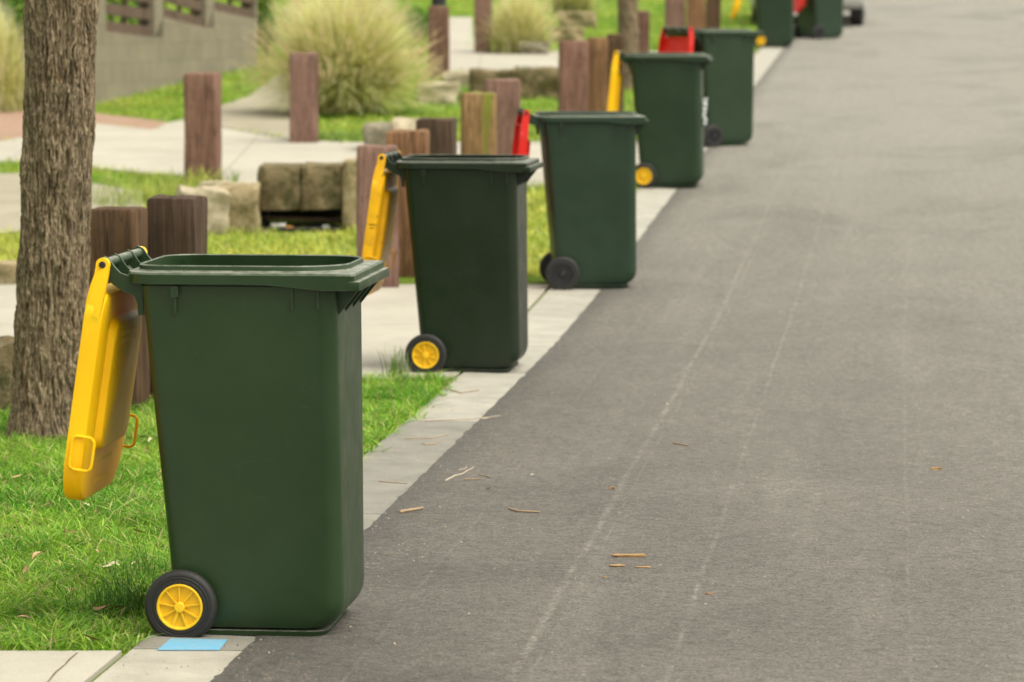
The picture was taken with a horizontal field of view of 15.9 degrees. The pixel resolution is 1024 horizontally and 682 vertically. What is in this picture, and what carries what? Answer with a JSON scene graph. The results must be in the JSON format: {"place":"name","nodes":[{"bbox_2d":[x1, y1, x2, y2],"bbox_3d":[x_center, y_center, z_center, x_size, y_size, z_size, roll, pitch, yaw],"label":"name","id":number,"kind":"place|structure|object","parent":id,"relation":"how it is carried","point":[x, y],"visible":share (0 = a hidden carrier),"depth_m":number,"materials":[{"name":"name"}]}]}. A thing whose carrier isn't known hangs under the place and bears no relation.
{"place":"outdoors","nodes":[
{"label":"outdoors","id":0,"kind":"place"},
{"bbox_2d":[0,651,121,681],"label":"driveway","id":1,"kind":"structure","parent":0,"point":[52,666],"depth_m":9.52,"materials":[{"name":"concrete"}]},
{"bbox_2d":[0,173,143,232],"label":"side path","id":2,"kind":"structure","parent":0,"point":[10,202],"depth_m":26.90,"materials":[{"name":"concrete"}]},
{"bbox_2d":[92,169,178,206],"bbox_3d":[-2.842,-1.123,26.550,0.856,0.281,0.915,0,5,0],"label":"weed tuft","id":3,"kind":"object","parent":2,"relation":"on","point":[121,196],"visible":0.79,"depth_m":26.50,"materials":[{"name":"green plant"}]},
{"bbox_2d":[0,111,166,140],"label":"paving","id":4,"kind":"structure","parent":0,"point":[11,123],"depth_m":34.71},
{"bbox_2d":[0,367,462,654],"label":"grass","id":5,"kind":"structure","parent":0,"point":[411,396],"depth_m":12.00,"materials":[{"name":"green plant"}]},
{"bbox_2d":[183,73,289,138],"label":"garden path","id":6,"kind":"structure","parent":0,"point":[263,120],"depth_m":35.63,"materials":[{"name":"concrete"}]},
{"bbox_2d":[0,284,549,381],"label":"driveway","id":7,"kind":"structure","parent":0,"point":[389,318],"depth_m":19.73,"materials":[{"name":"concrete"}]},
{"bbox_2d":[376,346,412,377],"bbox_3d":[-0.534,0.087,17.095,0.157,0.191,0.158,2,6,26],"label":"weed tuft","id":8,"kind":"object","parent":7,"relation":"on","point":[394,368],"visible":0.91,"depth_m":17.08,"materials":[{"name":"green plant"}]},
{"bbox_2d":[362,149,542,372],"bbox_3d":[-0.293,-0.381,17.510,0.827,1.053,0.582,1,5,6],"label":"wheelie bin","id":9,"kind":"object","parent":7,"relation":"on","point":[467,214],"visible":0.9,"depth_m":17.26,"materials":[{"name":"green plastic"}]},
{"bbox_2d":[0,120,638,187],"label":"footpath","id":10,"kind":"structure","parent":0,"point":[247,154],"depth_m":31.37,"materials":[{"name":"concrete"}]},
{"bbox_2d":[208,167,240,181],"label":"weed tuft","id":11,"kind":"object","parent":10,"relation":"on","point":[234,178],"visible":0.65,"depth_m":28.23,"materials":[{"name":"green plant"}]},
{"bbox_2d":[0,0,760,681],"bbox_3d":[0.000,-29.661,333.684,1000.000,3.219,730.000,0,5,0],"label":"ground","id":12,"kind":"structure","parent":0,"point":[532,278],"depth_m":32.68,"materials":[{"name":"green plant"}]},
{"bbox_2d":[0,335,13,411],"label":"rock","id":13,"kind":"object","parent":12,"relation":"on","point":[6,353],"visible":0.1,"depth_m":15.56,"materials":[{"name":"stone"}]},
{"bbox_2d":[0,260,16,283],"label":"rock","id":14,"kind":"object","parent":12,"relation":"on","point":[7,271],"visible":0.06,"depth_m":21.51,"materials":[{"name":"stone"}]},
{"bbox_2d":[0,241,17,259],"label":"weed tuft","id":15,"kind":"object","parent":12,"relation":"on","point":[8,251],"visible":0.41,"depth_m":23.05,"materials":[{"name":"green plant"}]},
{"bbox_2d":[0,0,23,35],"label":"shrub","id":16,"kind":"object","parent":12,"relation":"on","point":[11,5],"visible":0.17,"depth_m":38.87,"materials":[{"name":"green plant"}]},
{"bbox_2d":[0,0,24,111],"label":"fountain grass","id":17,"kind":"object","parent":12,"relation":"on","point":[12,80],"depth_m":36.17,"materials":[{"name":"green plant"}]},
{"bbox_2d":[12,36,24,92],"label":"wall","id":18,"kind":"structure","parent":12,"relation":"on","point":[21,51],"depth_m":37.86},
{"bbox_2d":[5,0,98,441],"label":"tree","id":19,"kind":"object","parent":12,"relation":"on","point":[52,278],"visible":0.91,"depth_m":14.54,"materials":[{"name":"brown plant"}]},
{"bbox_2d":[1,0,133,35],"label":"shrub","id":20,"kind":"object","parent":12,"relation":"on","point":[21,9],"visible":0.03,"depth_m":41.41,"materials":[{"name":"green plant"}]},
{"bbox_2d":[5,0,186,27],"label":"shrub","id":21,"kind":"object","parent":12,"relation":"on","point":[134,4],"visible":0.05,"depth_m":43.50,"materials":[{"name":"green plant"}]},
{"bbox_2d":[92,605,107,609],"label":"dry leaf","id":22,"kind":"object","parent":12,"relation":"on","point":[99,608],"visible":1,"depth_m":10.30,"materials":[{"name":"brown plant"}]},
{"bbox_2d":[44,556,168,616],"bbox_3d":[-1.110,0.700,10.418,0.491,0.159,0.418,-1,5,-15],"label":"weed tuft","id":23,"kind":"object","parent":12,"relation":"on","point":[129,594],"visible":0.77,"depth_m":10.43,"materials":[{"name":"green plant"}]},
{"bbox_2d":[89,206,149,411],"bbox_3d":[-1.702,-0.115,15.782,0.241,0.929,0.240,1,5,9],"label":"timber post","id":24,"kind":"object","parent":12,"relation":"on","point":[117,230],"visible":0.36,"depth_m":15.65,"materials":[{"name":"brown wood"}]},
{"bbox_2d":[98,525,171,579],"bbox_3d":[-1.124,0.630,11.013,0.267,0.193,0.362,2,6,23],"label":"weed tuft","id":25,"kind":"object","parent":12,"relation":"on","point":[137,562],"visible":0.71,"depth_m":10.99,"materials":[{"name":"green plant"}]},
{"bbox_2d":[97,166,249,201],"bbox_3d":[-2.535,-1.164,26.967,1.048,0.246,1.396,4,6,35],"label":"weed tuft","id":26,"kind":"object","parent":12,"relation":"on","point":[165,186],"visible":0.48,"depth_m":26.98,"materials":[{"name":"green plant"}]},
{"bbox_2d":[95,0,257,103],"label":"block wall","id":27,"kind":"structure","parent":12,"relation":"on","point":[158,45],"depth_m":40.12,"materials":[{"name":"grey concrete"}]},
{"bbox_2d":[147,194,207,399],"bbox_3d":[-1.479,-0.166,16.176,0.244,0.962,0.243,1,5,11],"label":"timber post","id":28,"kind":"object","parent":12,"relation":"on","point":[177,224],"visible":0.39,"depth_m":16.04,"materials":[{"name":"brown wood"}]},
{"bbox_2d":[155,165,223,186],"bbox_3d":[-2.448,-1.272,28.000,0.548,0.195,0.589,0,5,0],"label":"weed tuft","id":29,"kind":"object","parent":12,"relation":"on","point":[200,174],"visible":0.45,"depth_m":28.00,"materials":[{"name":"green plant"}]},
{"bbox_2d":[183,72,221,183],"bbox_3d":[-2.399,-1.632,28.386,0.266,0.908,0.268,0,5,4],"label":"timber post","id":30,"kind":"object","parent":12,"relation":"on","point":[202,93],"visible":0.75,"depth_m":28.26,"materials":[{"name":"brown wood"}]},
{"bbox_2d":[176,184,230,235],"bbox_3d":[-2.080,-0.861,24.583,0.346,0.388,0.496,-1,5,-10],"label":"rock","id":31,"kind":"object","parent":12,"relation":"on","point":[219,199],"visible":0.52,"depth_m":24.38,"materials":[{"name":"stone"}]},
{"bbox_2d":[198,180,246,186],"bbox_3d":[-2.109,-1.071,26.722,0.373,0.200,0.442,0,5,0],"label":"rock","id":32,"kind":"object","parent":12,"relation":"on","point":[208,183],"visible":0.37,"depth_m":26.53,"materials":[{"name":"stone"}]},
{"bbox_2d":[219,182,260,233],"bbox_3d":[-1.841,-0.886,24.730,0.297,0.376,0.453,0,5,0],"label":"rock","id":33,"kind":"object","parent":12,"relation":"on","point":[244,212],"visible":0.72,"depth_m":24.54,"materials":[{"name":"stone"}]},
{"bbox_2d":[257,0,282,56],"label":"shrub","id":34,"kind":"object","parent":12,"relation":"on","point":[262,5],"visible":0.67,"depth_m":46.26,"materials":[{"name":"green plant"}]},
{"bbox_2d":[289,52,318,142],"bbox_3d":[-1.837,-2.125,32.313,0.259,0.858,0.258,0,5,-2],"label":"timber post","id":35,"kind":"object","parent":12,"relation":"on","point":[303,74],"visible":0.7,"depth_m":32.19,"materials":[{"name":"brown wood"}]},
{"bbox_2d":[257,157,356,231],"bbox_3d":[-1.354,-1.005,25.116,0.794,0.520,0.920,0,5,0],"label":"stone culvert","id":36,"kind":"object","parent":12,"relation":"on","point":[312,191],"visible":0.73,"depth_m":24.83,"materials":[{"name":"stone"}]},
{"bbox_2d":[270,223,285,227],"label":"litter","id":37,"kind":"object","parent":36,"relation":"in","point":[278,225],"visible":0.97,"depth_m":24.81,"materials":[{"name":"white paper"}]},
{"bbox_2d":[318,127,361,142],"bbox_3d":[-1.518,-1.852,32.647,0.885,0.133,0.840,-3,6,-33],"label":"weed tuft","id":38,"kind":"object","parent":12,"relation":"on","point":[332,138],"visible":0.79,"depth_m":32.51,"materials":[{"name":"green plant"}]},
{"bbox_2d":[231,0,456,114],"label":"fountain grass","id":39,"kind":"object","parent":12,"relation":"on","point":[349,42],"depth_m":35.55,"materials":[{"name":"green plant"}]},
{"bbox_2d":[356,145,398,287],"bbox_3d":[-0.788,-0.707,21.438,0.250,0.891,0.248,0,5,-2],"label":"timber post","id":40,"kind":"object","parent":12,"relation":"on","point":[367,157],"visible":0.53,"depth_m":21.31,"materials":[{"name":"brown wood"}]},
{"bbox_2d":[363,122,391,145],"bbox_3d":[-1.140,-1.739,31.491,0.295,0.292,0.555,0,5,0],"label":"rock","id":41,"kind":"object","parent":12,"relation":"on","point":[374,133],"visible":0.4,"depth_m":31.23,"materials":[{"name":"grey stone"}]},
{"bbox_2d":[391,117,418,129],"bbox_3d":[-0.863,-1.764,31.520,0.352,0.332,0.670,0,5,0],"label":"rock","id":42,"kind":"object","parent":12,"relation":"on","point":[403,123],"visible":0.24,"depth_m":31.22,"materials":[{"name":"stone"}]},
{"bbox_2d":[386,129,429,276],"bbox_3d":[-0.626,-0.814,22.087,0.260,0.933,0.260,0,5,3],"label":"timber post","id":43,"kind":"object","parent":12,"relation":"on","point":[408,142],"visible":0.41,"depth_m":21.97,"materials":[{"name":"brown wood"}]},
{"bbox_2d":[401,0,427,40],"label":"shrub","id":44,"kind":"object","parent":12,"relation":"on","point":[424,17],"visible":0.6,"depth_m":50.12,"materials":[{"name":"green plant"}]},
{"bbox_2d":[416,371,438,384],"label":"weed tuft","id":45,"kind":"object","parent":12,"relation":"on","point":[434,378],"visible":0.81,"depth_m":16.85,"materials":[{"name":"green plant"}]},
{"bbox_2d":[416,117,456,153],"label":"timber post","id":46,"kind":"object","parent":12,"relation":"on","point":[443,135],"visible":0.34,"depth_m":23.25,"materials":[{"name":"brown wood"}]},
{"bbox_2d":[416,81,460,104],"bbox_3d":[-0.758,-2.537,37.624,0.460,0.266,0.676,0,5,0],"label":"rock","id":47,"kind":"object","parent":12,"relation":"on","point":[449,91],"visible":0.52,"depth_m":37.33,"materials":[{"name":"stone"}]},
{"bbox_2d":[428,5,449,79],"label":"timber post","id":48,"kind":"object","parent":12,"relation":"on","point":[441,19],"visible":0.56,"depth_m":41.61,"materials":[{"name":"brown wood"}]},
{"bbox_2d":[431,0,445,5],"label":"post light","id":49,"kind":"object","parent":48,"relation":"on","point":[438,2],"visible":1,"depth_m":41.62,"materials":[{"name":"black plastic"}]},
{"bbox_2d":[93,13,797,681],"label":"kerb","id":50,"kind":"structure","parent":12,"relation":"on","point":[409,457],"depth_m":14.56,"materials":[{"name":"concrete"}]},
{"bbox_2d":[63,245,388,637],"bbox_3d":[-0.793,0.276,10.188,0.832,1.053,0.582,1,5,6],"label":"wheelie bin","id":51,"kind":"object","parent":50,"relation":"on","point":[256,366],"visible":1,"depth_m":9.94,"materials":[{"name":"green plastic"}]},
{"bbox_2d":[379,481,406,483],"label":"twig","id":52,"kind":"object","parent":50,"relation":"on","point":[392,482],"visible":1,"depth_m":13.27,"materials":[{"name":"wood"}]},
{"bbox_2d":[405,434,448,438],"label":"twig","id":53,"kind":"object","parent":50,"relation":"on","point":[425,438],"visible":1,"depth_m":14.64,"materials":[{"name":"brown wood"}]},
{"bbox_2d":[440,386,478,392],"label":"twig","id":54,"kind":"object","parent":50,"relation":"on","point":[457,391],"visible":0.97,"depth_m":16.46,"materials":[{"name":"brown wood"}]},
{"bbox_2d":[421,415,500,421],"bbox_3d":[-0.204,0.326,15.338,0.395,0.009,0.034,-3,6,-33],"label":"twig","id":55,"kind":"object","parent":50,"relation":"on","point":[458,419],"visible":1,"depth_m":15.32,"materials":[{"name":"brown wood"}]},
{"bbox_2d":[512,108,648,289],"bbox_3d":[0.374,-0.840,21.477,0.804,1.053,0.582,0,5,-3],"label":"wheelie bin","id":56,"kind":"object","parent":50,"relation":"on","point":[589,164],"visible":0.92,"depth_m":21.23,"materials":[{"name":"green plastic"}]},
{"bbox_2d":[607,50,712,188],"bbox_3d":[1.125,-1.700,27.993,0.799,1.053,0.582,0,5,5],"label":"wheelie bin","id":57,"kind":"object","parent":50,"relation":"on","point":[670,102],"visible":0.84,"depth_m":27.74,"materials":[{"name":"green plastic"}]},
{"bbox_2d":[658,26,764,146],"bbox_3d":[1.726,-2.229,32.020,0.781,1.053,0.582,-2,6,-26],"label":"wheelie bin","id":58,"kind":"object","parent":50,"relation":"on","point":[728,71],"visible":0.6,"depth_m":31.82,"materials":[{"name":"green plastic"}]},
{"bbox_2d":[730,0,793,47],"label":"wheelie bin","id":59,"kind":"object","parent":50,"relation":"on","point":[775,21],"visible":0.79,"depth_m":48.46,"materials":[{"name":"green plastic"}]},
{"bbox_2d":[442,71,468,87],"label":"rock","id":60,"kind":"object","parent":12,"relation":"on","point":[462,77],"visible":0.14,"depth_m":40.17,"materials":[{"name":"stone"}]},
{"bbox_2d":[460,91,496,153],"bbox_3d":[-0.232,-1.248,25.308,0.252,0.953,0.254,0,5,0],"label":"timber post","id":61,"kind":"object","parent":12,"relation":"on","point":[478,122],"visible":0.5,"depth_m":25.17,"materials":[{"name":"brown wood"}]},
{"bbox_2d":[474,0,491,52],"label":"timber post","id":62,"kind":"object","parent":12,"relation":"on","point":[482,8],"visible":0.67,"depth_m":47.16,"materials":[{"name":"brown wood"}]},
{"bbox_2d":[469,68,509,91],"bbox_3d":[-0.222,-2.709,38.686,0.471,0.357,0.797,0,5,0],"label":"rock","id":63,"kind":"object","parent":12,"relation":"on","point":[478,77],"visible":0.46,"depth_m":38.34,"materials":[{"name":"stone"}]},
{"bbox_2d":[485,78,519,154],"bbox_3d":[-0.066,-1.387,26.222,0.262,0.988,0.259,0,5,0],"label":"timber post","id":64,"kind":"object","parent":12,"relation":"on","point":[506,91],"visible":0.4,"depth_m":26.08,"materials":[{"name":"brown wood"}]},
{"bbox_2d":[470,0,567,53],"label":"fountain grass","id":65,"kind":"object","parent":12,"relation":"on","point":[516,22],"depth_m":46.97,"materials":[{"name":"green plant"}]},
{"bbox_2d":[507,66,557,99],"bbox_3d":[0.248,-2.695,38.476,0.614,0.380,0.794,0,5,0],"label":"rock","id":66,"kind":"object","parent":12,"relation":"on","point":[536,82],"visible":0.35,"depth_m":38.13,"materials":[{"name":"stone"}]},
{"bbox_2d":[548,26,584,43],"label":"rock","id":67,"kind":"object","parent":12,"relation":"on","point":[574,33],"visible":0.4,"depth_m":49.64,"materials":[{"name":"stone"}]},
{"bbox_2d":[540,0,603,12],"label":"fountain grass","id":68,"kind":"object","parent":12,"relation":"on","point":[575,5],"depth_m":59.22,"materials":[{"name":"green plant"}]},
{"bbox_2d":[558,40,588,110],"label":"timber post","id":69,"kind":"object","parent":12,"relation":"on","point":[573,71],"visible":0.56,"depth_m":32.88,"materials":[{"name":"brown wood"}]},
{"bbox_2d":[558,11,596,28],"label":"rock","id":70,"kind":"object","parent":12,"relation":"on","point":[575,18],"visible":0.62,"depth_m":53.96,"materials":[{"name":"stone"}]},
{"bbox_2d":[587,37,607,110],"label":"timber post","id":71,"kind":"object","parent":12,"relation":"on","point":[598,74],"visible":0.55,"depth_m":34.27,"materials":[{"name":"brown wood"}]},
{"bbox_2d":[606,34,623,110],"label":"timber post","id":72,"kind":"object","parent":12,"relation":"on","point":[615,42],"visible":0.31,"depth_m":35.79,"materials":[{"name":"brown wood"}]},
{"bbox_2d":[617,0,639,90],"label":"tree","id":73,"kind":"object","parent":12,"relation":"on","point":[628,28],"visible":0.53,"depth_m":39.66,"materials":[{"name":"brown plant"}]},
{"bbox_2d":[638,10,649,52],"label":"timber post","id":74,"kind":"object","parent":12,"relation":"on","point":[644,29],"visible":0.53,"depth_m":39.83,"materials":[{"name":"brown wood"}]},
{"bbox_2d":[665,0,685,36],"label":"timber post","id":75,"kind":"object","parent":12,"relation":"on","point":[675,12],"visible":0.29,"depth_m":43.50,"materials":[{"name":"brown wood"}]},
{"bbox_2d":[686,0,704,28],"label":"timber post","id":76,"kind":"object","parent":12,"relation":"on","point":[695,14],"visible":0.3,"depth_m":45.21,"materials":[{"name":"brown wood"}]},
{"bbox_2d":[706,0,720,28],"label":"timber post","id":77,"kind":"object","parent":12,"relation":"on","point":[713,14],"visible":0.38,"depth_m":47.49,"materials":[{"name":"brown wood"}]},
{"bbox_2d":[449,17,754,71],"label":"driveway","id":78,"kind":"structure","parent":0,"point":[463,56],"depth_m":46.26,"materials":[{"name":"concrete"}]},
{"bbox_2d":[518,41,549,53],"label":"rock","id":79,"kind":"object","parent":78,"relation":"on","point":[537,46],"visible":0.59,"depth_m":46.78,"materials":[{"name":"grey stone"}]},
{"bbox_2d":[210,0,1023,681],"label":"road","id":80,"kind":"structure","parent":0,"point":[886,140],"depth_m":14.58,"materials":[{"name":"grey asphalt"}]},
{"bbox_2d":[398,507,423,512],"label":"twig","id":81,"kind":"object","parent":80,"relation":"on","point":[408,510],"visible":1,"depth_m":12.49,"materials":[{"name":"brown wood"}]},
{"bbox_2d":[444,467,473,481],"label":"twig","id":82,"kind":"object","parent":80,"relation":"on","point":[449,478],"visible":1,"depth_m":13.45,"materials":[{"name":"brown wood"}]},
{"bbox_2d":[464,478,480,479],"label":"twig","id":83,"kind":"object","parent":80,"relation":"on","point":[472,478],"visible":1,"depth_m":13.34,"materials":[{"name":"brown wood"}]},
{"bbox_2d":[508,507,539,512],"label":"twig","id":84,"kind":"object","parent":80,"relation":"on","point":[509,508],"visible":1,"depth_m":12.47,"materials":[{"name":"brown wood"}]},
{"bbox_2d":[107,267,1023,681],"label":"grit","id":85,"kind":"object","parent":80,"relation":"on","point":[605,479],"visible":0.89,"depth_m":12.79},
{"bbox_2d":[609,564,625,566],"bbox_3d":[0.323,0.691,11.248,0.052,0.009,0.021,0,5,0],"label":"wood chip","id":86,"kind":"object","parent":80,"relation":"on","point":[615,565],"visible":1,"depth_m":11.24,"materials":[{"name":"brown wood"}]},
{"bbox_2d":[610,554,645,556],"bbox_3d":[0.367,0.672,11.448,0.119,0.012,0.027,0,5,0],"label":"wood chip","id":87,"kind":"object","parent":80,"relation":"on","point":[629,555],"visible":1,"depth_m":11.44,"materials":[{"name":"brown wood"}]},
{"bbox_2d":[750,0,864,25],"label":"parked car","id":88,"kind":"object","parent":80,"relation":"on","point":[856,8],"visible":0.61,"depth_m":54.74,"materials":[{"name":"silver metal"}]},
{"bbox_2d":[794,0,842,38],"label":"wheelie bin","id":89,"kind":"object","parent":80,"relation":"on","point":[819,19],"visible":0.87,"depth_m":50.83,"materials":[{"name":"green plastic"}]},
{"bbox_2d":[930,467,941,469],"bbox_3d":[1.583,0.477,13.652,0.048,0.012,0.024,0,5,0],"label":"wood chip","id":90,"kind":"object","parent":80,"relation":"on","point":[936,468],"visible":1,"depth_m":13.64,"materials":[{"name":"brown wood"}]}
]}

